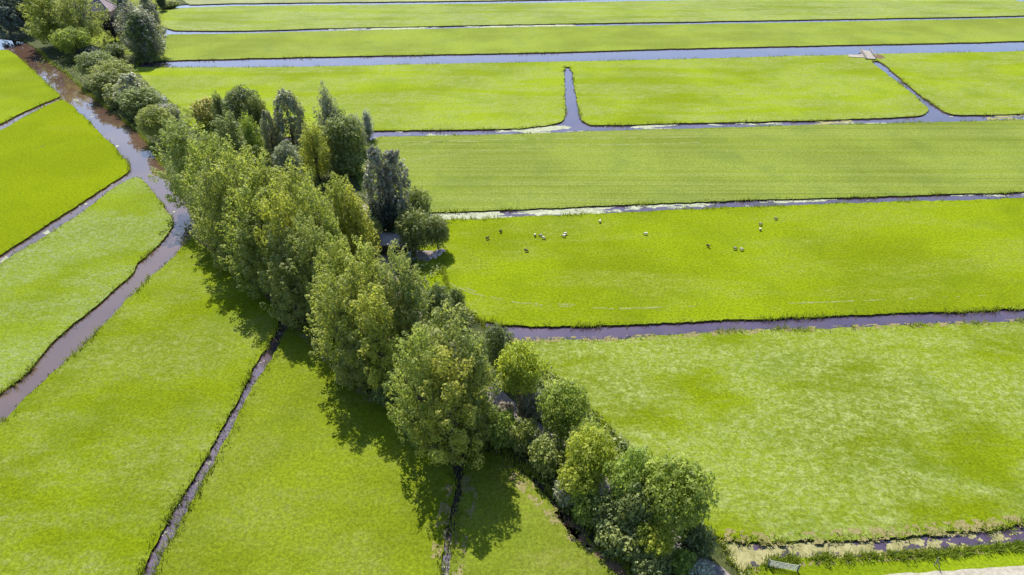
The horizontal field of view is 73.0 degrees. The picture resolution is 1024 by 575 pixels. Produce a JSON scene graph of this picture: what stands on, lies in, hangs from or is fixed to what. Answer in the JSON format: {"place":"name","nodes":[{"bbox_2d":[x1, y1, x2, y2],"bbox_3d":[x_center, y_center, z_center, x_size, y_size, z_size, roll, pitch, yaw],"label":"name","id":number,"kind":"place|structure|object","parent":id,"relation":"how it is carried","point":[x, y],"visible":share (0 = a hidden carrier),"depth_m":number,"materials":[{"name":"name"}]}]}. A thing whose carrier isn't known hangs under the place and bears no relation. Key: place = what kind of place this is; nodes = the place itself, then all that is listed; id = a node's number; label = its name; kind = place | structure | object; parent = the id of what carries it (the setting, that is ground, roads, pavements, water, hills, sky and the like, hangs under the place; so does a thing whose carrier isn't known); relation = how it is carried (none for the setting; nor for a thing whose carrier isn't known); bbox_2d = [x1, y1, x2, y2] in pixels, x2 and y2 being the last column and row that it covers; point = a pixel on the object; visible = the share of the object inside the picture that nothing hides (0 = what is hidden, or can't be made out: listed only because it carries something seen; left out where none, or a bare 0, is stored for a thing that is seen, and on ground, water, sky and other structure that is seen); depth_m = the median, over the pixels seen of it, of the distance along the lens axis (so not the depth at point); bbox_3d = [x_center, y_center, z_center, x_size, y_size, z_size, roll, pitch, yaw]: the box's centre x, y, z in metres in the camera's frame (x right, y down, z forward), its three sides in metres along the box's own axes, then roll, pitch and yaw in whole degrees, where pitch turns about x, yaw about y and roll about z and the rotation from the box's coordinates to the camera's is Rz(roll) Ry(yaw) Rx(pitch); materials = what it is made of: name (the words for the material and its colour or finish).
{"place":"outdoors","nodes":[
{"label":"outdoors","id":0,"kind":"place"},
{"bbox_2d":[0,50,59,124],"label":"field","id":1,"kind":"structure","parent":0,"point":[23,87],"depth_m":217.31,"materials":[{"name":"green plant"}]},
{"bbox_2d":[0,100,129,256],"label":"field","id":2,"kind":"structure","parent":0,"point":[73,160],"depth_m":167.94,"materials":[{"name":"green plant"}]},
{"bbox_2d":[0,177,173,395],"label":"field","id":3,"kind":"structure","parent":0,"point":[57,282],"depth_m":130.15,"materials":[{"name":"green plant"}]},
{"bbox_2d":[0,39,201,422],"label":"canal water","id":4,"kind":"structure","parent":0,"point":[133,147],"depth_m":150.12,"materials":[{"name":"liquid"}]},
{"bbox_2d":[0,235,278,574],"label":"field","id":5,"kind":"structure","parent":0,"point":[108,433],"depth_m":97.06,"materials":[{"name":"green plant"}]},
{"bbox_2d":[156,322,455,574],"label":"field","id":6,"kind":"structure","parent":0,"point":[315,471],"depth_m":87.07,"materials":[{"name":"green plant"}]},
{"bbox_2d":[183,0,530,4],"bbox_3d":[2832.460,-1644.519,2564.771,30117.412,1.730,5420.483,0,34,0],"label":"field","id":7,"kind":"structure","parent":0,"point":[201,2],"depth_m":323.11,"materials":[{"name":"plant"}]},
{"bbox_2d":[0,0,739,574],"bbox_3d":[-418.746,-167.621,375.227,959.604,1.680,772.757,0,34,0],"label":"woodland ground","id":8,"kind":"structure","parent":0,"point":[718,556],"depth_m":161.12,"materials":[{"name":"plant"}]},
{"bbox_2d":[0,6,28,40],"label":"willow tree","id":9,"kind":"object","parent":8,"relation":"on","point":[10,27],"visible":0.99,"depth_m":262.61,"materials":[{"name":"green plant"}]},
{"bbox_2d":[15,0,75,47],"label":"poplar tree","id":10,"kind":"object","parent":8,"relation":"on","point":[32,11],"visible":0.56,"depth_m":248.54,"materials":[{"name":"green plant"}]},
{"bbox_2d":[27,0,85,47],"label":"poplar tree","id":11,"kind":"object","parent":8,"relation":"on","point":[47,24],"visible":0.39,"depth_m":248.64,"materials":[{"name":"green plant"}]},
{"bbox_2d":[47,25,93,56],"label":"round tree","id":12,"kind":"object","parent":8,"relation":"on","point":[68,37],"visible":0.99,"depth_m":239.41,"materials":[{"name":"green plant"}]},
{"bbox_2d":[45,0,110,43],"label":"poplar tree","id":13,"kind":"object","parent":8,"relation":"on","point":[80,6],"visible":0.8,"depth_m":248.57,"materials":[{"name":"green plant"}]},
{"bbox_2d":[74,49,117,77],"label":"round tree","id":14,"kind":"object","parent":8,"relation":"on","point":[89,61],"visible":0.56,"depth_m":216.14,"materials":[{"name":"green plant"}]},
{"bbox_2d":[82,68,119,95],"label":"leafy tree","id":15,"kind":"object","parent":8,"relation":"on","point":[100,81],"visible":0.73,"depth_m":206.68,"materials":[{"name":"green plant"}]},
{"bbox_2d":[113,83,162,117],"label":"leafy tree","id":16,"kind":"object","parent":8,"relation":"on","point":[132,95],"visible":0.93,"depth_m":191.01,"materials":[{"name":"green plant"}]},
{"bbox_2d":[124,11,156,63],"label":"willow tree","id":17,"kind":"object","parent":8,"relation":"on","point":[134,34],"visible":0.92,"depth_m":236.83,"materials":[{"name":"green plant"}]},
{"bbox_2d":[122,5,168,59],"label":"column tree","id":18,"kind":"object","parent":8,"relation":"on","point":[150,28],"visible":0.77,"depth_m":239.37,"materials":[{"name":"green plant"}]},
{"bbox_2d":[134,103,176,142],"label":"round tree","id":19,"kind":"object","parent":8,"relation":"on","point":[154,114],"visible":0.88,"depth_m":176.44,"materials":[{"name":"green plant"}]},
{"bbox_2d":[148,115,215,208],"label":"poplar tree","id":20,"kind":"object","parent":8,"relation":"on","point":[177,138],"visible":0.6,"depth_m":141.24,"materials":[{"name":"green plant"}]},
{"bbox_2d":[188,95,218,126],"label":"tree","id":21,"kind":"object","parent":8,"relation":"on","point":[199,115],"visible":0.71,"depth_m":186.99,"materials":[{"name":"green plant"}]},
{"bbox_2d":[175,122,242,228],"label":"poplar tree","id":22,"kind":"object","parent":8,"relation":"on","point":[212,142],"visible":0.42,"depth_m":133.24,"materials":[{"name":"green plant"}]},
{"bbox_2d":[188,156,237,272],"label":"poplar tree","id":23,"kind":"object","parent":8,"relation":"on","point":[211,213],"visible":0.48,"depth_m":123.25,"materials":[{"name":"green plant"}]},
{"bbox_2d":[208,109,257,174],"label":"poplar tree","id":24,"kind":"object","parent":8,"relation":"on","point":[227,127],"visible":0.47,"depth_m":156.78,"materials":[{"name":"green plant"}]},
{"bbox_2d":[198,134,272,262],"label":"poplar tree","id":25,"kind":"object","parent":8,"relation":"on","point":[239,161],"visible":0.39,"depth_m":121.03,"materials":[{"name":"green plant"}]},
{"bbox_2d":[220,83,265,126],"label":"round tree","id":26,"kind":"object","parent":8,"relation":"on","point":[235,101],"visible":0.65,"depth_m":177.02,"materials":[{"name":"green plant"}]},
{"bbox_2d":[237,112,266,162],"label":"column tree","id":27,"kind":"object","parent":8,"relation":"on","point":[249,129],"visible":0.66,"depth_m":166.43,"materials":[{"name":"green plant"}]},
{"bbox_2d":[228,213,278,299],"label":"poplar tree","id":28,"kind":"object","parent":8,"relation":"on","point":[251,259],"visible":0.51,"depth_m":117.10,"materials":[{"name":"green plant"}]},
{"bbox_2d":[214,172,295,291],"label":"poplar tree","id":29,"kind":"object","parent":8,"relation":"on","point":[242,201],"visible":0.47,"depth_m":115.46,"materials":[{"name":"green plant"}]},
{"bbox_2d":[241,147,294,233],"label":"poplar tree","id":30,"kind":"object","parent":8,"relation":"on","point":[264,180],"visible":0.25,"depth_m":118.88,"materials":[{"name":"green plant"}]},
{"bbox_2d":[259,109,280,154],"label":"willow tree","id":31,"kind":"object","parent":8,"relation":"on","point":[270,142],"visible":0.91,"depth_m":171.31,"materials":[{"name":"green plant"}]},
{"bbox_2d":[250,176,311,294],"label":"poplar tree","id":32,"kind":"object","parent":8,"relation":"on","point":[275,216],"visible":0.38,"depth_m":111.86,"materials":[{"name":"green plant"}]},
{"bbox_2d":[271,139,303,180],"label":"round tree","id":33,"kind":"object","parent":8,"relation":"on","point":[280,155],"visible":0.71,"depth_m":151.96,"materials":[{"name":"green plant"}]},
{"bbox_2d":[257,217,320,311],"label":"poplar tree","id":34,"kind":"object","parent":8,"relation":"on","point":[279,247],"visible":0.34,"depth_m":111.15,"materials":[{"name":"green plant"}]},
{"bbox_2d":[260,247,320,330],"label":"poplar tree","id":35,"kind":"object","parent":8,"relation":"on","point":[283,316],"visible":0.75,"depth_m":110.91,"materials":[{"name":"green plant"}]},
{"bbox_2d":[272,87,308,153],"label":"willow tree","id":36,"kind":"object","parent":8,"relation":"on","point":[292,105],"visible":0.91,"depth_m":169.44,"materials":[{"name":"green plant"}]},
{"bbox_2d":[270,155,336,245],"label":"poplar tree","id":37,"kind":"object","parent":8,"relation":"on","point":[300,177],"visible":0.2,"depth_m":118.49,"materials":[{"name":"green plant"}]},
{"bbox_2d":[283,209,331,314],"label":"poplar tree","id":38,"kind":"object","parent":8,"relation":"on","point":[306,247],"visible":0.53,"depth_m":108.96,"materials":[{"name":"green plant"}]},
{"bbox_2d":[279,169,343,278],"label":"poplar tree","id":39,"kind":"object","parent":8,"relation":"on","point":[303,198],"visible":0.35,"depth_m":113.22,"materials":[{"name":"green plant"}]},
{"bbox_2d":[298,116,331,181],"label":"column tree","id":40,"kind":"object","parent":8,"relation":"on","point":[312,145],"visible":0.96,"depth_m":157.69,"materials":[{"name":"green plant"}]},
{"bbox_2d":[312,80,339,155],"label":"column tree","id":41,"kind":"object","parent":8,"relation":"on","point":[326,110],"visible":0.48,"depth_m":166.40,"materials":[{"name":"green plant"}]},
{"bbox_2d":[303,256,370,390],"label":"poplar tree","id":42,"kind":"object","parent":8,"relation":"on","point":[340,321],"visible":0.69,"depth_m":97.54,"materials":[{"name":"green plant"}]},
{"bbox_2d":[306,230,367,342],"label":"poplar tree","id":43,"kind":"object","parent":8,"relation":"on","point":[339,267],"visible":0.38,"depth_m":102.27,"materials":[{"name":"green plant"}]},
{"bbox_2d":[318,113,364,165],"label":"round tree","id":44,"kind":"object","parent":8,"relation":"on","point":[344,132],"visible":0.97,"depth_m":160.37,"materials":[{"name":"green plant"}]},
{"bbox_2d":[318,171,366,258],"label":"poplar tree","id":45,"kind":"object","parent":8,"relation":"on","point":[336,198],"visible":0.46,"depth_m":121.69,"materials":[{"name":"green plant"}]},
{"bbox_2d":[330,148,365,177],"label":"bush","id":46,"kind":"object","parent":8,"relation":"on","point":[342,167],"visible":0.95,"depth_m":161.22,"materials":[{"name":"green plant"}]},
{"bbox_2d":[334,182,381,272],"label":"column tree","id":47,"kind":"object","parent":8,"relation":"on","point":[355,214],"visible":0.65,"depth_m":122.72,"materials":[{"name":"green plant"}]},
{"bbox_2d":[332,234,393,338],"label":"poplar tree","id":48,"kind":"object","parent":8,"relation":"on","point":[365,252],"visible":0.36,"depth_m":99.31,"materials":[{"name":"green plant"}]},
{"bbox_2d":[332,314,398,390],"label":"poplar tree","id":49,"kind":"object","parent":8,"relation":"on","point":[352,341],"visible":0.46,"depth_m":98.11,"materials":[{"name":"green plant"}]},
{"bbox_2d":[343,282,410,396],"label":"poplar tree","id":50,"kind":"object","parent":8,"relation":"on","point":[369,307],"visible":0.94,"depth_m":94.55,"materials":[{"name":"green plant"}]},
{"bbox_2d":[361,145,396,232],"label":"tree","id":51,"kind":"object","parent":8,"relation":"on","point":[375,163],"visible":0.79,"depth_m":132.31,"materials":[{"name":"green plant"}]},
{"bbox_2d":[367,194,408,232],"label":"leafy tree","id":52,"kind":"object","parent":8,"relation":"on","point":[381,219],"visible":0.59,"depth_m":135.28,"materials":[{"name":"green plant"}]},
{"bbox_2d":[380,149,414,232],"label":"tree","id":53,"kind":"object","parent":8,"relation":"on","point":[391,156],"visible":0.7,"depth_m":133.78,"materials":[{"name":"green plant"}]},
{"bbox_2d":[368,239,434,357],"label":"poplar tree","id":54,"kind":"object","parent":8,"relation":"on","point":[385,278],"visible":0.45,"depth_m":99.66,"materials":[{"name":"green plant"}]},
{"bbox_2d":[57,24,752,574],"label":"undergrowth","id":55,"kind":"object","parent":8,"relation":"on","point":[619,444],"visible":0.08,"depth_m":136.18,"materials":[{"name":"green plant"}]},
{"bbox_2d":[385,269,438,363],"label":"poplar tree","id":56,"kind":"object","parent":8,"relation":"on","point":[410,312],"visible":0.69,"depth_m":100.52,"materials":[{"name":"green plant"}]},
{"bbox_2d":[393,206,432,253],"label":"leafy tree","id":57,"kind":"object","parent":8,"relation":"on","point":[408,231],"visible":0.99,"depth_m":130.84,"materials":[{"name":"green plant"}]},
{"bbox_2d":[402,185,432,222],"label":"leafy tree","id":58,"kind":"object","parent":8,"relation":"on","point":[419,202],"visible":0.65,"depth_m":139.52,"materials":[{"name":"green plant"}]},
{"bbox_2d":[382,321,455,448],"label":"poplar tree","id":59,"kind":"object","parent":8,"relation":"on","point":[410,372],"visible":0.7,"depth_m":85.18,"materials":[{"name":"green plant"}]},
{"bbox_2d":[423,214,449,248],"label":"round tree","id":60,"kind":"object","parent":8,"relation":"on","point":[439,230],"visible":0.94,"depth_m":132.30,"materials":[{"name":"green plant"}]},
{"bbox_2d":[420,280,454,329],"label":"round tree","id":61,"kind":"object","parent":8,"relation":"on","point":[439,292],"visible":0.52,"depth_m":107.15,"materials":[{"name":"green plant"}]},
{"bbox_2d":[408,345,489,469],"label":"poplar tree","id":62,"kind":"object","parent":8,"relation":"on","point":[447,403],"visible":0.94,"depth_m":84.20,"materials":[{"name":"green plant"}]},
{"bbox_2d":[414,298,486,436],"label":"poplar tree","id":63,"kind":"object","parent":8,"relation":"on","point":[444,335],"visible":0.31,"depth_m":86.58,"materials":[{"name":"green plant"}]},
{"bbox_2d":[446,328,503,446],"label":"poplar tree","id":64,"kind":"object","parent":8,"relation":"on","point":[475,347],"visible":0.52,"depth_m":87.14,"materials":[{"name":"green plant"}]},
{"bbox_2d":[480,322,514,376],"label":"round tree","id":65,"kind":"object","parent":8,"relation":"on","point":[497,338],"visible":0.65,"depth_m":100.17,"materials":[{"name":"green plant"}]},
{"bbox_2d":[486,409,519,449],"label":"bush","id":66,"kind":"object","parent":8,"relation":"on","point":[505,420],"visible":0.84,"depth_m":90.99,"materials":[{"name":"green plant"}]},
{"bbox_2d":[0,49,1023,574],"bbox_3d":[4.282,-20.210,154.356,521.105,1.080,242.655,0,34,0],"label":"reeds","id":67,"kind":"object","parent":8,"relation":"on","point":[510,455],"visible":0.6,"depth_m":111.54,"materials":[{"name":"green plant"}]},
{"bbox_2d":[0,0,1023,574],"bbox_3d":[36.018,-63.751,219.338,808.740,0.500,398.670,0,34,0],"label":"bank grass","id":68,"kind":"structure","parent":8,"relation":"on","point":[517,324],"depth_m":112.35,"materials":[{"name":"plant"}]},
{"bbox_2d":[494,337,550,414],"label":"leafy tree","id":69,"kind":"object","parent":8,"relation":"on","point":[515,358],"visible":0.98,"depth_m":91.94,"materials":[{"name":"green plant"}]},
{"bbox_2d":[506,417,541,457],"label":"bush","id":70,"kind":"object","parent":8,"relation":"on","point":[522,438],"visible":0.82,"depth_m":89.99,"materials":[{"name":"green plant"}]},
{"bbox_2d":[516,388,544,421],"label":"bush","id":71,"kind":"object","parent":8,"relation":"on","point":[527,406],"visible":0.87,"depth_m":95.37,"materials":[{"name":"green plant"}]},
{"bbox_2d":[527,431,566,479],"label":"bush","id":72,"kind":"object","parent":8,"relation":"on","point":[543,457],"visible":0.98,"depth_m":86.89,"materials":[{"name":"green plant"}]},
{"bbox_2d":[535,377,590,441],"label":"round tree","id":73,"kind":"object","parent":8,"relation":"on","point":[557,398],"visible":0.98,"depth_m":88.11,"materials":[{"name":"green plant"}]},
{"bbox_2d":[555,454,605,505],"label":"leafy tree","id":74,"kind":"object","parent":8,"relation":"on","point":[570,487],"visible":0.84,"depth_m":81.24,"materials":[{"name":"green plant"}]},
{"bbox_2d":[570,489,603,528],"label":"bush","id":75,"kind":"object","parent":8,"relation":"on","point":[582,514],"visible":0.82,"depth_m":80.99,"materials":[{"name":"green plant"}]},
{"bbox_2d":[564,422,616,490],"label":"round tree","id":76,"kind":"object","parent":8,"relation":"on","point":[599,453],"visible":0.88,"depth_m":81.31,"materials":[{"name":"green plant"}]},
{"bbox_2d":[588,488,623,532],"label":"bush","id":77,"kind":"object","parent":8,"relation":"on","point":[605,499],"visible":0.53,"depth_m":79.85,"materials":[{"name":"green plant"}]},
{"bbox_2d":[594,513,634,559],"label":"bush","id":78,"kind":"object","parent":8,"relation":"on","point":[610,537],"visible":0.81,"depth_m":78.26,"materials":[{"name":"green plant"}]},
{"bbox_2d":[602,445,654,506],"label":"round tree","id":79,"kind":"object","parent":8,"relation":"on","point":[634,464],"visible":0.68,"depth_m":77.74,"materials":[{"name":"green plant"}]},
{"bbox_2d":[616,519,657,565],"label":"bush","id":80,"kind":"object","parent":8,"relation":"on","point":[629,537],"visible":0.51,"depth_m":76.49,"materials":[{"name":"green plant"}]},
{"bbox_2d":[613,475,661,528],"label":"round tree","id":81,"kind":"object","parent":8,"relation":"on","point":[628,513],"visible":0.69,"depth_m":76.60,"materials":[{"name":"green plant"}]},
{"bbox_2d":[631,546,674,574],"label":"bush","id":82,"kind":"object","parent":8,"relation":"on","point":[654,566],"visible":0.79,"depth_m":75.43,"materials":[{"name":"green plant"}]},
{"bbox_2d":[632,517,678,558],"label":"bush","id":83,"kind":"object","parent":8,"relation":"on","point":[664,541],"visible":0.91,"depth_m":75.28,"materials":[{"name":"green plant"}]},
{"bbox_2d":[637,452,718,542],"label":"round tree","id":84,"kind":"object","parent":8,"relation":"on","point":[682,484],"visible":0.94,"depth_m":74.56,"materials":[{"name":"green plant"}]},
{"bbox_2d":[670,546,697,574],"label":"bush","id":85,"kind":"object","parent":8,"relation":"on","point":[684,560],"visible":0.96,"depth_m":75.92,"materials":[{"name":"green plant"}]},
{"bbox_2d":[677,522,718,559],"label":"bush","id":86,"kind":"object","parent":8,"relation":"on","point":[702,545],"visible":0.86,"depth_m":77.46,"materials":[{"name":"green plant"}]},
{"bbox_2d":[449,451,630,574],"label":"field","id":87,"kind":"structure","parent":0,"point":[509,528],"depth_m":81.83,"materials":[{"name":"green plant"}]},
{"bbox_2d":[554,510,627,574],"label":"bare soil","id":88,"kind":"structure","parent":87,"relation":"on","point":[615,566],"depth_m":80.79,"materials":[{"name":"soil"}]},
{"bbox_2d":[362,204,729,574],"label":"water ditch","id":89,"kind":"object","parent":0,"point":[717,569],"depth_m":100.21,"materials":[{"name":"liquid"}]},
{"bbox_2d":[502,465,595,550],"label":"dry grass","id":90,"kind":"structure","parent":0,"point":[521,485],"depth_m":84.53,"materials":[{"name":"plant"}]},
{"bbox_2d":[133,51,1023,137],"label":"field","id":91,"kind":"structure","parent":0,"point":[471,96],"depth_m":218.12,"materials":[{"name":"green plant"}]},
{"bbox_2d":[138,0,1023,574],"bbox_3d":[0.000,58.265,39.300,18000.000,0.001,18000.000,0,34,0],"label":"water","id":92,"kind":"structure","parent":0,"point":[572,120],"depth_m":191.86,"materials":[{"name":"liquid"}]},
{"bbox_2d":[375,116,1023,137],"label":"duckweed","id":93,"kind":"object","parent":92,"relation":"on","point":[538,129],"visible":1,"depth_m":190.58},
{"bbox_2d":[431,193,1023,219],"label":"duckweed","id":94,"kind":"object","parent":92,"relation":"on","point":[480,215],"visible":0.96,"depth_m":150.49,"materials":[{"name":"plant"}]},
{"bbox_2d":[717,530,1021,572],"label":"duckweed","id":95,"kind":"object","parent":92,"relation":"on","point":[746,555],"visible":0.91,"depth_m":80.70,"materials":[{"name":"plant"}]},
{"bbox_2d":[143,18,1023,61],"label":"field","id":96,"kind":"structure","parent":0,"point":[404,42],"depth_m":268.21,"materials":[{"name":"plant"}]},
{"bbox_2d":[161,0,1023,31],"bbox_3d":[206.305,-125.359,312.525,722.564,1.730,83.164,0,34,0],"label":"field","id":97,"kind":"structure","parent":0,"point":[254,18],"depth_m":303.00,"materials":[{"name":"plant"}]},
{"bbox_2d":[357,119,1023,213],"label":"field","id":98,"kind":"structure","parent":0,"point":[791,162],"depth_m":169.90,"materials":[{"name":"green plant"}]},
{"bbox_2d":[416,198,1023,327],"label":"field","id":99,"kind":"structure","parent":0,"point":[895,255],"depth_m":132.21,"materials":[{"name":"green plant"}]},
{"bbox_2d":[511,319,1015,341],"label":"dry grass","id":100,"kind":"structure","parent":0,"point":[748,331],"depth_m":114.10,"materials":[{"name":"plant"}]},
{"bbox_2d":[512,321,1023,544],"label":"field","id":101,"kind":"structure","parent":0,"point":[782,432],"depth_m":97.87,"materials":[{"name":"green plant"}]},
{"bbox_2d":[723,515,1023,545],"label":"dry grass","id":102,"kind":"structure","parent":0,"point":[957,525],"depth_m":82.15,"materials":[{"name":"plant"}]},
{"bbox_2d":[742,545,1023,574],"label":"field","id":103,"kind":"structure","parent":0,"point":[978,561],"depth_m":78.43,"materials":[{"name":"green plant"}]},
{"bbox_2d":[761,537,1023,570],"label":"sedge","id":104,"kind":"object","parent":103,"relation":"on","point":[938,553],"visible":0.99,"depth_m":79.43,"materials":[{"name":"green plant"}]},
{"bbox_2d":[887,566,1023,574],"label":"track","id":105,"kind":"structure","parent":103,"relation":"on","point":[1013,570],"depth_m":77.69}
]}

